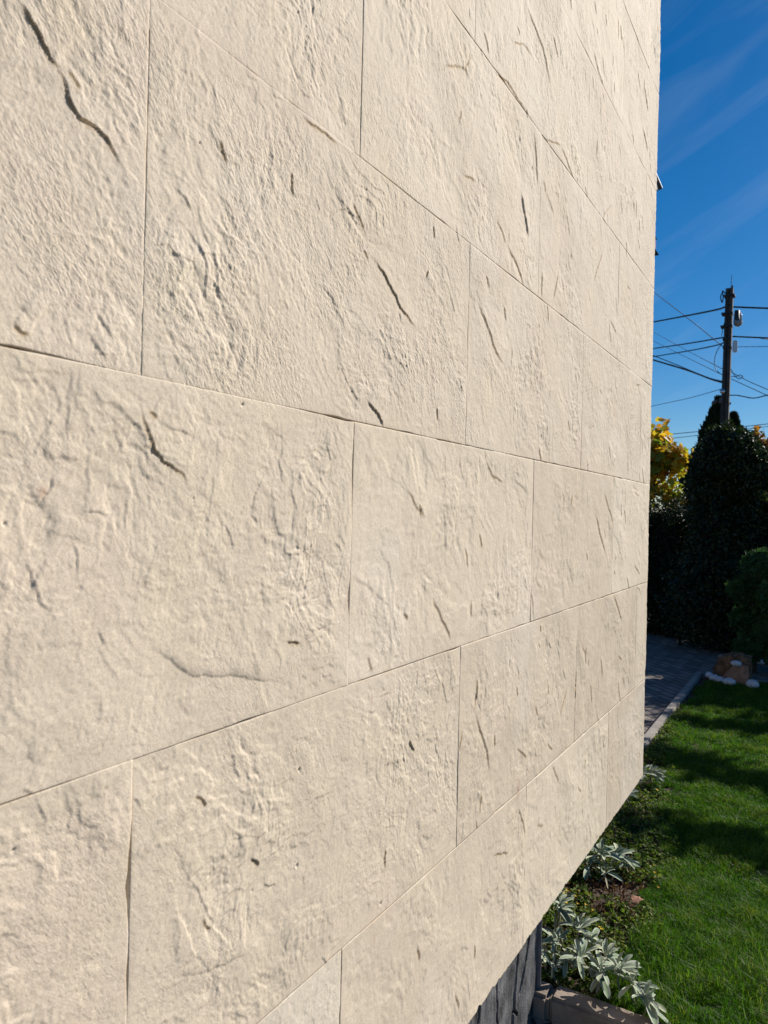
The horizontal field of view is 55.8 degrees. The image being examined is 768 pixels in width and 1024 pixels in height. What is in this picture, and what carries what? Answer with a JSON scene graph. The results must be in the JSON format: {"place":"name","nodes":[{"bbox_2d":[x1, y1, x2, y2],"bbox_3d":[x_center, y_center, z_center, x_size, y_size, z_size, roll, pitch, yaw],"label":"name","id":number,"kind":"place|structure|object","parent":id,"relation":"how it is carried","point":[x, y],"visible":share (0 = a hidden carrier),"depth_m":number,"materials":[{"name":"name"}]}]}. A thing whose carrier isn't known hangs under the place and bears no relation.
{"place":"outdoors","nodes":[
{"label":"outdoors","id":0,"kind":"place"},
{"bbox_2d":[529,1016,551,1023],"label":"pavement","id":1,"kind":"structure","parent":0,"point":[534,1020],"depth_m":2.42,"materials":[{"name":"concrete"}]},
{"bbox_2d":[594,679,767,1023],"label":"lawn","id":2,"kind":"structure","parent":0,"point":[763,872],"depth_m":3.32,"materials":[{"name":"plant"}]},
{"bbox_2d":[746,679,758,688],"bbox_3d":[3.587,1.681,7.053,0.121,0.104,0.107,1,0,31],"label":"cobble","id":3,"kind":"object","parent":2,"relation":"on","point":[752,683],"visible":0.77,"depth_m":7.02,"materials":[{"name":"white stone"}]},
{"bbox_2d":[644,622,767,733],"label":"path","id":4,"kind":"structure","parent":0,"point":[671,668],"depth_m":8.18,"materials":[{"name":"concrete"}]},
{"bbox_2d":[649,0,767,511],"label":"sky","id":5,"kind":"structure","parent":0,"point":[711,224],"materials":[{"name":"blue"}]},
{"bbox_2d":[674,424,765,433],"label":"overhead cable","id":6,"kind":"object","parent":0,"point":[697,431],"visible":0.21,"depth_m":36.52,"materials":[{"name":"black rubber"}]},
{"label":"ground","id":7,"kind":"structure","parent":0,"visible":0},
{"bbox_2d":[0,0,660,1023],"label":"stone clad building","id":8,"kind":"structure","parent":7,"relation":"on","point":[326,342],"depth_m":1.27,"materials":[{"name":"stone"}]},
{"bbox_2d":[656,174,662,190],"bbox_3d":[1.371,-1.731,3.834,0.163,0.117,0.190,1,0,31],"label":"metal hood","id":9,"kind":"object","parent":8,"relation":"attached to","point":[659,186],"visible":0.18,"depth_m":3.84,"materials":[{"name":"white paint"}]},
{"bbox_2d":[533,981,663,1023],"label":"garden kerb","id":10,"kind":"structure","parent":7,"relation":"on","point":[559,1005],"depth_m":2.40,"materials":[{"name":"grey concrete"}]},
{"bbox_2d":[541,676,746,998],"bbox_3d":[2.022,1.793,4.954,0.456,0.262,5.646,1,0,31],"label":"flower bed","id":11,"kind":"object","parent":7,"relation":"on","point":[636,886],"visible":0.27,"depth_m":3.23,"materials":[{"name":"green plant"}]},
{"bbox_2d":[541,891,574,987],"bbox_3d":[0.643,1.564,2.727,0.142,0.202,0.442,1,0,24],"label":"woolly plant","id":12,"kind":"object","parent":11,"relation":"on","point":[564,912],"visible":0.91,"depth_m":2.65,"materials":[{"name":"green plant"}]},
{"bbox_2d":[555,913,602,979],"bbox_3d":[0.709,1.571,2.606,0.189,0.190,0.268,1,0,31],"label":"woolly plant","id":13,"kind":"object","parent":11,"relation":"on","point":[581,953],"visible":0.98,"depth_m":2.60,"materials":[{"name":"green plant"}]},
{"bbox_2d":[582,838,639,887],"bbox_3d":[1.016,1.595,3.287,0.252,0.159,0.290,1,0,31],"label":"woolly plant","id":14,"kind":"object","parent":11,"relation":"on","point":[617,854],"visible":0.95,"depth_m":3.30,"materials":[{"name":"green plant"}]},
{"bbox_2d":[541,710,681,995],"bbox_3d":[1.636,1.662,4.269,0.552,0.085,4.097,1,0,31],"label":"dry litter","id":15,"kind":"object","parent":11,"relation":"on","point":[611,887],"visible":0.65,"depth_m":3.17,"materials":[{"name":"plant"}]},
{"bbox_2d":[541,707,693,1004],"bbox_3d":[1.646,1.659,4.285,0.543,0.085,4.158,1,0,31],"label":"ground cover","id":16,"kind":"object","parent":11,"relation":"on","point":[627,825],"visible":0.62,"depth_m":3.35,"materials":[{"name":"green plant"}]},
{"bbox_2d":[571,938,669,1023],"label":"woolly plant","id":17,"kind":"object","parent":11,"relation":"on","point":[601,965],"visible":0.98,"depth_m":2.44,"materials":[{"name":"green plant"}]},
{"bbox_2d":[631,896,643,903],"bbox_3d":[1.068,1.632,3.053,0.056,0.014,0.049,1,0,31],"label":"fallen leaf","id":18,"kind":"object","parent":11,"relation":"on","point":[636,899],"visible":1,"depth_m":3.05,"materials":[{"name":"beige plant"}]},
{"bbox_2d":[627,765,668,804],"bbox_3d":[1.486,1.603,4.297,0.536,0.162,0.213,1,0,-44],"label":"woolly plant","id":19,"kind":"object","parent":11,"relation":"on","point":[654,773],"visible":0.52,"depth_m":4.37,"materials":[{"name":"green plant"}]},
{"bbox_2d":[709,674,718,680],"bbox_3d":[3.335,1.681,7.312,0.101,0.088,0.104,1,0,31],"label":"cobble","id":20,"kind":"object","parent":11,"relation":"on","point":[713,676],"visible":0.73,"depth_m":7.29,"materials":[{"name":"white stone"}]},
{"bbox_2d":[715,676,723,682],"bbox_3d":[3.366,1.683,7.258,0.088,0.075,0.086,1,0,31],"label":"cobble","id":21,"kind":"object","parent":11,"relation":"on","point":[719,679],"visible":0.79,"depth_m":7.23,"materials":[{"name":"white stone"}]},
{"bbox_2d":[722,678,735,685],"bbox_3d":[3.405,1.681,7.152,0.127,0.089,0.105,1,0,31],"label":"cobble","id":22,"kind":"object","parent":11,"relation":"on","point":[730,681],"visible":0.83,"depth_m":7.12,"materials":[{"name":"white stone"}]},
{"bbox_2d":[713,652,751,685],"bbox_3d":[3.538,1.590,7.369,0.366,0.312,0.388,1,0,31],"label":"boulder","id":23,"kind":"object","parent":11,"relation":"on","point":[723,667],"visible":0.84,"depth_m":7.30,"materials":[{"name":"brown stone"}]},
{"bbox_2d":[730,660,741,666],"bbox_3d":[3.523,1.518,7.251,0.104,0.065,0.085,1,0,31],"label":"cobble","id":24,"kind":"object","parent":23,"relation":"on","point":[735,663],"visible":1,"depth_m":7.23,"materials":[{"name":"white stone"}]},
{"bbox_2d":[649,416,693,516],"bbox_3d":[4.478,0.046,12.899,1.444,3.660,2.272,1,0,-43],"label":"maple tree","id":25,"kind":"object","parent":7,"relation":"on","point":[666,456],"visible":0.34,"depth_m":12.29,"materials":[{"name":"yellow plant"}]},
{"bbox_2d":[643,671,703,750],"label":"garden kerb","id":26,"kind":"structure","parent":7,"relation":"on","point":[674,704],"depth_m":6.15,"materials":[{"name":"concrete"}]},
{"bbox_2d":[647,488,703,635],"bbox_3d":[4.180,0.716,11.268,1.707,2.323,2.511,1,0,-34],"label":"evergreen shrub","id":27,"kind":"object","parent":7,"relation":"on","point":[665,536],"visible":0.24,"depth_m":10.54,"materials":[{"name":"green plant"}]},
{"bbox_2d":[646,612,734,647],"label":"undergrowth","id":28,"kind":"object","parent":7,"relation":"on","point":[658,630],"visible":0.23,"depth_m":10.43,"materials":[{"name":"green plant"}]},
{"bbox_2d":[665,395,733,513],"bbox_3d":[9.056,-0.625,19.831,4.028,5.192,3.858,1,0,31],"label":"cypress","id":29,"kind":"object","parent":7,"relation":"on","point":[712,418],"visible":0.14,"depth_m":19.67,"materials":[{"name":"green plant"}]},
{"bbox_2d":[650,418,767,652],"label":"evergreen shrub","id":30,"kind":"object","parent":7,"relation":"on","point":[727,467],"visible":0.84,"depth_m":9.26,"materials":[{"name":"green plant"}]},
{"bbox_2d":[712,275,742,423],"bbox_3d":[8.614,-1.929,18.215,0.707,8.060,0.320,1,0,31],"label":"utility pole","id":31,"kind":"object","parent":7,"relation":"on","point":[729,296],"visible":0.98,"depth_m":18.16,"materials":[{"name":"wood"}]},
{"bbox_2d":[654,341,717,372],"bbox_3d":[13.415,-8.427,35.368,0.765,10.160,35.531,1,0,14],"label":"overhead cable","id":32,"kind":"object","parent":31,"relation":"attached to","point":[688,358],"visible":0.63,"depth_m":27.57,"materials":[{"name":"black rubber"}]},
{"bbox_2d":[654,389,719,405],"bbox_3d":[9.142,-3.555,23.926,0.292,0.921,11.411,1,0,5],"label":"overhead cable","id":33,"kind":"object","parent":31,"relation":"attached to","point":[687,398],"visible":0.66,"depth_m":21.57,"materials":[{"name":"black rubber"}]},
{"bbox_2d":[653,359,721,382],"bbox_3d":[8.832,-4.699,22.764,0.422,2.927,9.049,1,0,1],"label":"overhead cable","id":34,"kind":"object","parent":31,"relation":"attached to","point":[686,370],"visible":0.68,"depth_m":21.78,"materials":[{"name":"black rubber"}]},
{"bbox_2d":[653,355,721,381],"bbox_3d":[8.828,-4.686,22.273,0.395,2.819,8.053,1,0,1],"label":"overhead cable","id":35,"kind":"object","parent":31,"relation":"attached to","point":[687,369],"visible":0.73,"depth_m":21.45,"materials":[{"name":"black rubber"}]},
{"bbox_2d":[653,342,722,356],"bbox_3d":[9.492,-5.428,25.093,0.137,2.378,13.813,1,0,7],"label":"overhead cable","id":36,"kind":"object","parent":31,"relation":"attached to","point":[691,350],"visible":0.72,"depth_m":21.28,"materials":[{"name":"black rubber"}]},
{"bbox_2d":[653,337,723,348],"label":"overhead cable","id":37,"kind":"object","parent":31,"relation":"attached to","point":[689,343],"visible":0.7,"depth_m":21.42,"materials":[{"name":"black rubber"}]},
{"bbox_2d":[654,292,722,346],"bbox_3d":[10.366,-8.114,27.180,0.182,7.991,18.194,1,0,10],"label":"overhead cable","id":38,"kind":"object","parent":31,"relation":"attached to","point":[690,320],"visible":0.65,"depth_m":22.31,"materials":[{"name":"black rubber"}]},
{"bbox_2d":[655,333,721,368],"bbox_3d":[13.419,-8.872,35.370,0.751,10.770,35.537,1,0,14],"label":"overhead cable","id":39,"kind":"object","parent":31,"relation":"attached to","point":[692,353],"visible":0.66,"depth_m":25.48,"materials":[{"name":"black rubber"}]},
{"bbox_2d":[653,306,724,322],"bbox_3d":[9.414,-6.453,24.370,0.292,2.658,12.351,1,0,6],"label":"overhead cable","id":40,"kind":"object","parent":31,"relation":"attached to","point":[723,307],"visible":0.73,"depth_m":21.64,"materials":[{"name":"black rubber"}]},
{"bbox_2d":[729,395,765,398],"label":"overhead cable","id":41,"kind":"object","parent":31,"relation":"attached to","point":[748,397],"visible":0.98,"depth_m":17.64,"materials":[{"name":"black rubber"}]},
{"bbox_2d":[731,372,767,389],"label":"overhead cable","id":42,"kind":"object","parent":31,"relation":"attached to","point":[749,381],"visible":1,"depth_m":16.98,"materials":[{"name":"black rubber"}]},
{"bbox_2d":[732,336,767,338],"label":"overhead cable","id":43,"kind":"object","parent":31,"relation":"attached to","point":[750,337],"visible":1,"depth_m":17.95,"materials":[{"name":"black rubber"}]},
{"bbox_2d":[732,379,767,395],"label":"overhead cable","id":44,"kind":"object","parent":31,"relation":"attached to","point":[750,387],"visible":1,"depth_m":16.86,"materials":[{"name":"black rubber"}]},
{"bbox_2d":[733,306,767,308],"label":"overhead cable","id":45,"kind":"object","parent":31,"relation":"attached to","point":[750,307],"visible":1,"depth_m":17.92,"materials":[{"name":"black rubber"}]},
{"bbox_2d":[730,410,742,430],"bbox_3d":[9.707,-0.409,19.955,3.480,4.791,3.301,1,0,31],"label":"cypress","id":46,"kind":"object","parent":7,"relation":"on","point":[734,415],"visible":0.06,"depth_m":19.82,"materials":[{"name":"green plant"}]},
{"bbox_2d":[724,546,767,672],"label":"topiary","id":47,"kind":"object","parent":7,"relation":"on","point":[747,586],"visible":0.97,"depth_m":7.91,"materials":[{"name":"green plant"}]},
{"bbox_2d":[750,425,767,449],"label":"autumn tree","id":48,"kind":"object","parent":7,"relation":"on","point":[757,434],"visible":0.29,"depth_m":12.41,"materials":[{"name":"orange plant"}]},
{"bbox_2d":[753,472,767,608],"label":"evergreen shrub","id":49,"kind":"object","parent":7,"relation":"on","point":[765,495],"visible":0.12,"depth_m":9.01,"materials":[{"name":"green plant"}]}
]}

